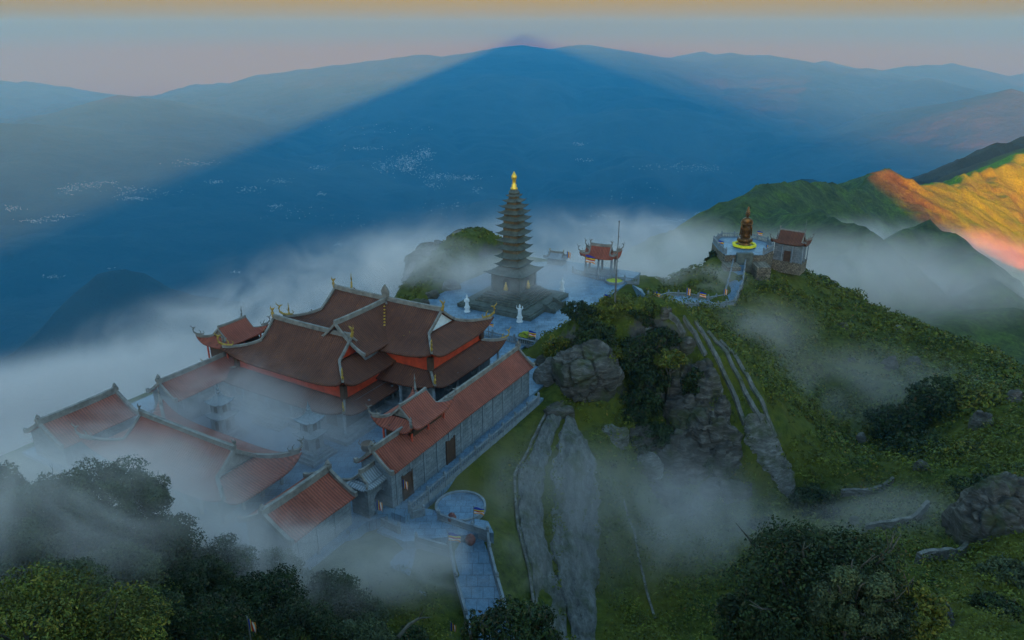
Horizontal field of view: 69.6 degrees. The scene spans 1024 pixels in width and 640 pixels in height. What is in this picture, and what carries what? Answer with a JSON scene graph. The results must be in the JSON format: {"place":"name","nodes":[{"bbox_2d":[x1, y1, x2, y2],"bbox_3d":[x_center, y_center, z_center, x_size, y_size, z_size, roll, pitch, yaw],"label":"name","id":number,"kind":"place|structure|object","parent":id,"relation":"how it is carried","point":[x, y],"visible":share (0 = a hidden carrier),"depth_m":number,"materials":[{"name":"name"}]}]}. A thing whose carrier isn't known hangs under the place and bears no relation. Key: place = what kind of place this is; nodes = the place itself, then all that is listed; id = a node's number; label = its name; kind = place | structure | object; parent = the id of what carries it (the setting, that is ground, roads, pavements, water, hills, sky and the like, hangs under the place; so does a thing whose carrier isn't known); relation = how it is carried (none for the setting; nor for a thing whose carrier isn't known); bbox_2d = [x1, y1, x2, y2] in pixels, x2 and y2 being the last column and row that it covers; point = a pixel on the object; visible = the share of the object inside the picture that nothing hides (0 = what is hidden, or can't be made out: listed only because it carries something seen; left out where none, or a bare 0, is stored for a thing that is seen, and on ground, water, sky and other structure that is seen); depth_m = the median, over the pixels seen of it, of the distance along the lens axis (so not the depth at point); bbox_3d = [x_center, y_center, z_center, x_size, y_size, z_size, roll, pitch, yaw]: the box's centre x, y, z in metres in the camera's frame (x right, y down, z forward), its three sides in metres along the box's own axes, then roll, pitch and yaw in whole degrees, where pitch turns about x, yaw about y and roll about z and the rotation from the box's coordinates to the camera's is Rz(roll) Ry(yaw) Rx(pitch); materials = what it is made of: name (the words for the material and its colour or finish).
{"place":"outdoors","nodes":[
{"label":"outdoors","id":0,"kind":"place"},
{"bbox_2d":[22,334,543,573],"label":"temple terrace","id":1,"kind":"structure","parent":0,"point":[341,461],"depth_m":90.12,"materials":[{"name":"stone"}]},
{"bbox_2d":[23,383,138,468],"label":"front wing","id":2,"kind":"structure","parent":1,"relation":"on","point":[111,411],"depth_m":92.53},
{"bbox_2d":[71,386,303,523],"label":"front gatehouse","id":3,"kind":"object","parent":1,"relation":"on","point":[194,461],"visible":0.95,"depth_m":84.56,"materials":[{"name":"red tile"}]},
{"bbox_2d":[204,384,248,438],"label":"stone stupa","id":4,"kind":"object","parent":1,"relation":"on","point":[220,416],"visible":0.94,"depth_m":95.88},
{"bbox_2d":[145,309,311,420],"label":"side gallery","id":5,"kind":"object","parent":1,"relation":"on","point":[187,392],"visible":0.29,"depth_m":102.07,"materials":[{"name":"red tile"}]},
{"bbox_2d":[190,309,270,358],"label":"bell tower","id":6,"kind":"structure","parent":5,"relation":"on","point":[241,329],"depth_m":108.99,"materials":[{"name":"red tile"}]},
{"bbox_2d":[237,460,357,564],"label":"front wing","id":7,"kind":"structure","parent":1,"relation":"on","point":[307,516],"depth_m":75.40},
{"bbox_2d":[200,305,409,445],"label":"front hall","id":8,"kind":"structure","parent":1,"relation":"on","point":[282,371],"depth_m":101.51,"materials":[{"name":"brown tile"}]},
{"bbox_2d":[292,401,337,467],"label":"stone stupa","id":9,"kind":"object","parent":1,"relation":"on","point":[316,451],"visible":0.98,"depth_m":91.40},
{"bbox_2d":[321,284,388,359],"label":"link roof","id":10,"kind":"structure","parent":1,"relation":"on","point":[368,323],"depth_m":103.93,"materials":[{"name":"brown tile"}]},
{"bbox_2d":[342,460,386,518],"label":"side gate","id":11,"kind":"structure","parent":1,"relation":"on","point":[366,482],"depth_m":80.82,"materials":[{"name":"grey stone"}]},
{"bbox_2d":[264,277,510,408],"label":"hall","id":12,"kind":"structure","parent":1,"relation":"on","point":[439,352],"depth_m":105.78,"materials":[{"name":"brown tile"}]},
{"bbox_2d":[353,340,534,508],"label":"side gallery","id":13,"kind":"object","parent":1,"relation":"on","point":[487,398],"visible":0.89,"depth_m":91.72,"materials":[{"name":"red tile"}]},
{"bbox_2d":[365,375,457,441],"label":"bell tower","id":14,"kind":"structure","parent":13,"relation":"on","point":[414,413],"depth_m":86.52,"materials":[{"name":"red tile"}]},
{"bbox_2d":[392,395,543,523],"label":"balustrade walk","id":15,"kind":"structure","parent":1,"relation":"on","point":[400,513],"depth_m":88.69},
{"bbox_2d":[408,392,539,516],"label":"stone balustrade","id":16,"kind":"object","parent":15,"relation":"on","point":[478,451],"visible":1,"depth_m":92.61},
{"bbox_2d":[437,493,483,516],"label":"round terrace","id":17,"kind":"structure","parent":0,"point":[462,504],"depth_m":85.33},
{"bbox_2d":[0,45,1023,455],"bbox_3d":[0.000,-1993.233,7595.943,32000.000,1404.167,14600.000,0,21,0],"label":"distant mountains","id":18,"kind":"structure","parent":0,"point":[88,321],"depth_m":6980.35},
{"bbox_2d":[5,119,723,278],"bbox_3d":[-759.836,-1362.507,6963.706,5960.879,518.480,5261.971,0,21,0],"label":"distant town","id":19,"kind":"object","parent":18,"relation":"on","point":[326,193],"visible":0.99,"depth_m":7091.53},
{"bbox_2d":[0,228,1023,639],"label":"hillside","id":20,"kind":"structure","parent":0,"point":[366,556],"depth_m":100.59,"materials":[{"name":"plant"}]},
{"bbox_2d":[0,460,30,529],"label":"broadleaf tree","id":21,"kind":"object","parent":20,"relation":"on","point":[13,480],"visible":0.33,"depth_m":58.74,"materials":[{"name":"green plant"}]},
{"bbox_2d":[0,510,73,598],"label":"broadleaf tree","id":22,"kind":"object","parent":20,"relation":"on","point":[31,539],"visible":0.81,"depth_m":50.43,"materials":[{"name":"green plant"}]},
{"bbox_2d":[0,462,102,531],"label":"broadleaf tree","id":23,"kind":"object","parent":20,"relation":"on","point":[39,494],"visible":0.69,"depth_m":56.01,"materials":[{"name":"green plant"}]},
{"bbox_2d":[0,561,113,639],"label":"shrub","id":24,"kind":"object","parent":20,"relation":"on","point":[37,587],"visible":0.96,"depth_m":31.17,"materials":[{"name":"green plant"}]},
{"bbox_2d":[9,552,116,622],"bbox_3d":[-27.563,17.451,45.510,5.625,6.153,4.995,0,21,0],"label":"broadleaf tree","id":25,"kind":"object","parent":20,"relation":"on","point":[76,564],"visible":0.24,"depth_m":45.37,"materials":[{"name":"green plant"}]},
{"bbox_2d":[6,488,131,568],"bbox_3d":[-32.618,15.819,54.475,7.989,4.979,7.228,0,21,0],"label":"broadleaf tree","id":26,"kind":"object","parent":20,"relation":"on","point":[93,524],"visible":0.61,"depth_m":54.04,"materials":[{"name":"green plant"}]},
{"bbox_2d":[31,580,179,639],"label":"shrub","id":27,"kind":"object","parent":20,"relation":"on","point":[141,625],"visible":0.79,"depth_m":32.59,"materials":[{"name":"green plant"}]},
{"bbox_2d":[50,454,162,528],"bbox_3d":[-33.517,14.643,60.455,8.485,7.342,7.448,0,21,0],"label":"broadleaf tree","id":28,"kind":"object","parent":20,"relation":"on","point":[113,488],"visible":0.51,"depth_m":60.19,"materials":[{"name":"green plant"}]},
{"bbox_2d":[78,533,166,618],"bbox_3d":[-28.132,17.848,52.212,7.641,4.655,6.424,12,25,29],"label":"broadleaf tree","id":29,"kind":"object","parent":20,"relation":"on","point":[141,564],"visible":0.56,"depth_m":51.56,"materials":[{"name":"green plant"}]},
{"bbox_2d":[115,471,174,521],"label":"broadleaf tree","id":30,"kind":"object","parent":20,"relation":"on","point":[166,498],"visible":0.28,"depth_m":64.87,"materials":[{"name":"green plant"}]},
{"bbox_2d":[112,587,192,639],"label":"broadleaf tree","id":31,"kind":"object","parent":20,"relation":"on","point":[176,619],"visible":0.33,"depth_m":44.55,"materials":[{"name":"green plant"}]},
{"bbox_2d":[107,503,207,574],"bbox_3d":[-29.677,18.046,60.747,8.687,5.464,7.541,0,21,0],"label":"broadleaf tree","id":32,"kind":"object","parent":20,"relation":"on","point":[174,539],"visible":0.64,"depth_m":60.50,"materials":[{"name":"green plant"}]},
{"bbox_2d":[157,553,246,611],"bbox_3d":[-24.560,20.434,56.066,7.780,4.798,7.471,-14,25,-32],"label":"broadleaf tree","id":33,"kind":"object","parent":20,"relation":"on","point":[209,573],"visible":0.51,"depth_m":56.46,"materials":[{"name":"green plant"}]},
{"bbox_2d":[170,592,256,639],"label":"broadleaf tree","id":34,"kind":"object","parent":20,"relation":"on","point":[228,617],"visible":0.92,"depth_m":45.87,"materials":[{"name":"green plant"}]},
{"bbox_2d":[179,532,259,584],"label":"broadleaf tree","id":35,"kind":"object","parent":20,"relation":"on","point":[239,556],"visible":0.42,"depth_m":63.62,"materials":[{"name":"green plant"}]},
{"bbox_2d":[220,563,310,632],"bbox_3d":[-20.031,22.328,58.056,8.073,5.035,7.046,0,21,0],"label":"broadleaf tree","id":36,"kind":"object","parent":20,"relation":"on","point":[257,596],"visible":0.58,"depth_m":57.64,"materials":[{"name":"green plant"}]},
{"bbox_2d":[239,544,313,604],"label":"broadleaf tree","id":37,"kind":"object","parent":20,"relation":"on","point":[268,561],"visible":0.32,"depth_m":67.05,"materials":[{"name":"green plant"}]},
{"bbox_2d":[256,594,347,639],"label":"broadleaf tree","id":38,"kind":"object","parent":20,"relation":"on","point":[313,623],"visible":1,"depth_m":51.26,"materials":[{"name":"green plant"}]},
{"bbox_2d":[295,568,372,626],"bbox_3d":[-15.586,24.543,63.332,7.338,6.157,5.678,0,21,0],"label":"broadleaf tree","id":39,"kind":"object","parent":20,"relation":"on","point":[339,592],"visible":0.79,"depth_m":62.31,"materials":[{"name":"green plant"}]},
{"bbox_2d":[331,592,388,624],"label":"broadleaf tree","id":40,"kind":"object","parent":20,"relation":"on","point":[377,609],"visible":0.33,"depth_m":63.25,"materials":[{"name":"green plant"}]},
{"bbox_2d":[334,611,395,639],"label":"broadleaf tree","id":41,"kind":"object","parent":20,"relation":"on","point":[370,630],"visible":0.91,"depth_m":54.20,"materials":[{"name":"green plant"}]},
{"bbox_2d":[390,549,415,575],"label":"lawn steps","id":42,"kind":"structure","parent":20,"relation":"on","point":[404,557],"depth_m":78.06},
{"bbox_2d":[393,623,428,639],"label":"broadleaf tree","id":43,"kind":"object","parent":20,"relation":"on","point":[414,632],"visible":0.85,"depth_m":56.87,"materials":[{"name":"green plant"}]},
{"bbox_2d":[401,228,461,281],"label":"rocky knoll","id":44,"kind":"structure","parent":20,"relation":"on","point":[420,251],"depth_m":171.84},
{"bbox_2d":[377,508,493,549],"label":"gate forecourt","id":45,"kind":"structure","parent":20,"relation":"on","point":[428,525],"depth_m":80.86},
{"bbox_2d":[455,539,512,639],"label":"entrance ramp","id":46,"kind":"structure","parent":20,"relation":"on","point":[478,586],"depth_m":77.33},
{"bbox_2d":[414,532,470,633],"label":"stone balustrade","id":47,"kind":"object","parent":46,"relation":"on","point":[432,546],"visible":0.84,"depth_m":77.75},
{"bbox_2d":[437,509,514,638],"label":"stone balustrade","id":48,"kind":"object","parent":46,"relation":"on","point":[482,533],"visible":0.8,"depth_m":80.04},
{"bbox_2d":[0,226,1023,639],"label":"scrub cover","id":49,"kind":"object","parent":20,"relation":"on","point":[1012,370],"visible":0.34,"depth_m":110.78,"materials":[{"name":"plant"}]},
{"bbox_2d":[467,594,563,639],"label":"shrub","id":50,"kind":"object","parent":20,"relation":"on","point":[527,618],"visible":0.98,"depth_m":42.06,"materials":[{"name":"green plant"}]},
{"bbox_2d":[513,406,549,632],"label":"slope kerb","id":51,"kind":"structure","parent":20,"relation":"on","point":[516,507],"depth_m":88.72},
{"bbox_2d":[532,357,554,386],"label":"boulder","id":52,"kind":"object","parent":20,"relation":"on","point":[542,374],"visible":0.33,"depth_m":112.51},
{"bbox_2d":[518,414,569,639],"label":"rock slope","id":53,"kind":"structure","parent":20,"relation":"on","point":[531,514],"depth_m":88.36,"materials":[{"name":"stone"}]},
{"bbox_2d":[541,333,571,357],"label":"bush","id":54,"kind":"object","parent":20,"relation":"on","point":[550,349],"visible":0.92,"depth_m":116.92,"materials":[{"name":"green plant"}]},
{"bbox_2d":[543,400,574,418],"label":"boulder","id":55,"kind":"object","parent":20,"relation":"on","point":[560,408],"visible":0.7,"depth_m":105.03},
{"bbox_2d":[550,415,601,639],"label":"rock slope","id":56,"kind":"structure","parent":20,"relation":"on","point":[578,561],"depth_m":90.03,"materials":[{"name":"stone"}]},
{"bbox_2d":[560,298,600,319],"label":"bush","id":57,"kind":"object","parent":20,"relation":"on","point":[582,308],"visible":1,"depth_m":116.65,"materials":[{"name":"green plant"}]},
{"bbox_2d":[551,339,624,402],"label":"boulder","id":58,"kind":"object","parent":20,"relation":"on","point":[589,370],"visible":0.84,"depth_m":107.63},
{"bbox_2d":[571,316,618,347],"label":"bush","id":59,"kind":"object","parent":20,"relation":"on","point":[584,331],"visible":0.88,"depth_m":113.62,"materials":[{"name":"green plant"}]},
{"bbox_2d":[591,292,634,319],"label":"bush","id":60,"kind":"object","parent":20,"relation":"on","point":[605,300],"visible":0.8,"depth_m":118.10,"materials":[{"name":"green plant"}]},
{"bbox_2d":[602,424,628,450],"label":"boulder","id":61,"kind":"object","parent":20,"relation":"on","point":[621,444],"visible":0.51,"depth_m":104.74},
{"bbox_2d":[619,395,655,427],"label":"bush","id":62,"kind":"object","parent":20,"relation":"on","point":[632,408],"visible":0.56,"depth_m":110.21,"materials":[{"name":"green plant"}]},
{"bbox_2d":[618,333,666,381],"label":"bush","id":63,"kind":"object","parent":20,"relation":"on","point":[635,365],"visible":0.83,"depth_m":112.27,"materials":[{"name":"green plant"}]},
{"bbox_2d":[626,386,664,421],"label":"bush","id":64,"kind":"object","parent":20,"relation":"on","point":[654,405],"visible":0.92,"depth_m":110.16,"materials":[{"name":"green plant"}]},
{"bbox_2d":[627,359,671,404],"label":"bush","id":65,"kind":"object","parent":20,"relation":"on","point":[661,383],"visible":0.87,"depth_m":111.72,"materials":[{"name":"green plant"}]},
{"bbox_2d":[636,451,663,481],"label":"boulder","id":66,"kind":"object","parent":20,"relation":"on","point":[653,464],"visible":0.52,"depth_m":104.39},
{"bbox_2d":[642,419,674,447],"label":"bush","id":67,"kind":"object","parent":20,"relation":"on","point":[661,431],"visible":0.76,"depth_m":108.07,"materials":[{"name":"green plant"}]},
{"bbox_2d":[641,325,682,353],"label":"bush","id":68,"kind":"object","parent":20,"relation":"on","point":[658,332],"visible":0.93,"depth_m":114.26,"materials":[{"name":"green plant"}]},
{"bbox_2d":[653,348,690,398],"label":"tree","id":69,"kind":"object","parent":20,"relation":"on","point":[672,358],"visible":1,"depth_m":111.29,"materials":[{"name":"green plant"}]},
{"bbox_2d":[662,393,685,425],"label":"boulder","id":70,"kind":"object","parent":20,"relation":"on","point":[673,405],"visible":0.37,"depth_m":112.17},
{"bbox_2d":[654,434,700,488],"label":"boulder","id":71,"kind":"object","parent":20,"relation":"on","point":[677,457],"visible":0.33,"depth_m":106.88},
{"bbox_2d":[668,364,694,395],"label":"boulder","id":72,"kind":"object","parent":20,"relation":"on","point":[683,370],"visible":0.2,"depth_m":113.08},
{"bbox_2d":[671,408,710,439],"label":"boulder","id":73,"kind":"object","parent":20,"relation":"on","point":[682,417],"visible":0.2,"depth_m":110.46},
{"bbox_2d":[680,366,705,394],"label":"bush","id":74,"kind":"object","parent":20,"relation":"on","point":[689,378],"visible":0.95,"depth_m":111.29,"materials":[{"name":"green plant"}]},
{"bbox_2d":[681,367,721,411],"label":"boulder","id":75,"kind":"object","parent":20,"relation":"on","point":[709,384],"visible":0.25,"depth_m":110.49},
{"bbox_2d":[693,447,710,484],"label":"boulder","id":76,"kind":"object","parent":20,"relation":"on","point":[701,454],"visible":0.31,"depth_m":107.52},
{"bbox_2d":[688,404,727,449],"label":"boulder","id":77,"kind":"object","parent":20,"relation":"on","point":[710,436],"visible":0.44,"depth_m":108.20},
{"bbox_2d":[699,477,722,502],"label":"boulder","id":78,"kind":"object","parent":20,"relation":"on","point":[710,486],"visible":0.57,"depth_m":105.38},
{"bbox_2d":[694,320,744,425],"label":"terrace strip","id":79,"kind":"object","parent":20,"relation":"on","point":[723,373],"visible":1,"depth_m":112.53,"materials":[{"name":"stone"}]},
{"bbox_2d":[707,439,742,478],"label":"boulder","id":80,"kind":"object","parent":20,"relation":"on","point":[725,457],"visible":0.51,"depth_m":107.04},
{"bbox_2d":[717,478,751,504],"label":"boulder","id":81,"kind":"object","parent":20,"relation":"on","point":[731,489],"visible":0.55,"depth_m":104.11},
{"bbox_2d":[707,330,762,422],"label":"terrace strip","id":82,"kind":"object","parent":20,"relation":"on","point":[752,405],"visible":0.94,"depth_m":112.14,"materials":[{"name":"stone"}]},
{"bbox_2d":[711,237,773,280],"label":"statue platform","id":83,"kind":"structure","parent":20,"relation":"on","point":[758,264],"depth_m":177.63,"materials":[{"name":"stone"}]},
{"bbox_2d":[732,206,756,248],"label":"bronze statue","id":84,"kind":"object","parent":83,"relation":"on","point":[744,240],"visible":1,"depth_m":181.87,"materials":[{"name":"brown metal"}]},
{"bbox_2d":[719,339,776,436],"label":"terrace strip","id":85,"kind":"object","parent":20,"relation":"on","point":[752,386],"visible":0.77,"depth_m":111.59,"materials":[{"name":"stone"}]},
{"bbox_2d":[712,583,787,639],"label":"evergreen tree","id":86,"kind":"object","parent":20,"relation":"on","point":[720,602],"visible":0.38,"depth_m":42.92,"materials":[{"name":"green plant"}]},
{"bbox_2d":[742,412,795,497],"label":"rock slope","id":87,"kind":"structure","parent":20,"relation":"on","point":[773,461],"depth_m":108.01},
{"bbox_2d":[770,221,814,275],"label":"hilltop shrine","id":88,"kind":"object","parent":20,"relation":"on","point":[790,247],"visible":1,"depth_m":182.13,"materials":[{"name":"grey tile"}]},
{"bbox_2d":[786,482,841,521],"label":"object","id":89,"kind":"object","parent":20,"relation":"on","point":[810,494],"visible":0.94,"depth_m":103.26,"materials":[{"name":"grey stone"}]},
{"bbox_2d":[711,514,922,639],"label":"evergreen tree","id":90,"kind":"object","parent":20,"relation":"on","point":[795,552],"visible":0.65,"depth_m":41.40,"materials":[{"name":"green plant"}]},
{"bbox_2d":[804,559,901,639],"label":"evergreen tree","id":91,"kind":"object","parent":20,"relation":"on","point":[848,579],"visible":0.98,"depth_m":38.31,"materials":[{"name":"green plant"}]},
{"bbox_2d":[864,500,929,532],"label":"terrace wall","id":92,"kind":"structure","parent":20,"relation":"on","point":[917,515],"depth_m":88.63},
{"bbox_2d":[862,402,935,441],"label":"bush","id":93,"kind":"object","parent":20,"relation":"on","point":[882,413],"visible":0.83,"depth_m":125.52,"materials":[{"name":"green plant"}]},
{"bbox_2d":[879,427,949,460],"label":"bush","id":94,"kind":"object","parent":20,"relation":"on","point":[901,441],"visible":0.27,"depth_m":114.29,"materials":[{"name":"green plant"}]},
{"bbox_2d":[880,579,951,639],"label":"evergreen tree","id":95,"kind":"object","parent":20,"relation":"on","point":[925,600],"visible":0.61,"depth_m":40.96,"materials":[{"name":"green plant"}]},
{"bbox_2d":[901,373,969,420],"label":"bush","id":96,"kind":"object","parent":20,"relation":"on","point":[920,392],"visible":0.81,"depth_m":124.25,"materials":[{"name":"green plant"}]},
{"bbox_2d":[914,542,968,563],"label":"terrace wall","id":97,"kind":"structure","parent":20,"relation":"on","point":[945,552],"depth_m":77.63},
{"bbox_2d":[932,436,1001,465],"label":"broadleaf tree","id":98,"kind":"object","parent":20,"relation":"on","point":[959,445],"visible":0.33,"depth_m":106.51,"materials":[{"name":"green plant"}]},
{"bbox_2d":[946,472,993,500],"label":"broadleaf tree","id":99,"kind":"object","parent":20,"relation":"on","point":[981,475],"visible":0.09,"depth_m":94.14,"materials":[{"name":"green plant"}]},
{"bbox_2d":[944,376,1014,418],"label":"bush","id":100,"kind":"object","parent":20,"relation":"on","point":[996,389],"visible":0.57,"depth_m":119.77,"materials":[{"name":"green plant"}]},
{"bbox_2d":[941,480,1023,546],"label":"boulder","id":101,"kind":"object","parent":20,"relation":"on","point":[979,512],"visible":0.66,"depth_m":81.19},
{"bbox_2d":[961,591,1023,623],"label":"broadleaf tree","id":102,"kind":"object","parent":20,"relation":"on","point":[988,599],"visible":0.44,"depth_m":63.65,"materials":[{"name":"green plant"}]},
{"bbox_2d":[972,553,1023,588],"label":"broadleaf tree","id":103,"kind":"object","parent":20,"relation":"on","point":[1004,565],"visible":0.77,"depth_m":69.16,"materials":[{"name":"green plant"}]},
{"bbox_2d":[979,471,1023,504],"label":"boulder","id":104,"kind":"object","parent":20,"relation":"on","point":[1014,483],"visible":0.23,"depth_m":87.13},
{"bbox_2d":[0,0,1023,96],"label":"sky","id":105,"kind":"structure","parent":0,"point":[135,48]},
{"bbox_2d":[428,261,640,344],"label":"tower plaza","id":106,"kind":"structure","parent":0,"point":[578,288],"depth_m":151.55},
{"bbox_2d":[457,172,568,321],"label":"stone tower","id":107,"kind":"structure","parent":106,"relation":"on","point":[513,283],"depth_m":141.38,"materials":[{"name":"grey stone"}]},
{"bbox_2d":[577,239,624,275],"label":"plaza pavilion","id":108,"kind":"structure","parent":106,"relation":"on","point":[599,252],"depth_m":161.65,"materials":[{"name":"red tile"}]},
{"bbox_2d":[595,136,1023,364],"bbox_3d":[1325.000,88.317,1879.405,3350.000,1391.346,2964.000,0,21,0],"label":"mountain ridges","id":109,"kind":"object","parent":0,"point":[941,247],"visible":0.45,"depth_m":513.03,"materials":[{"name":"plant"}]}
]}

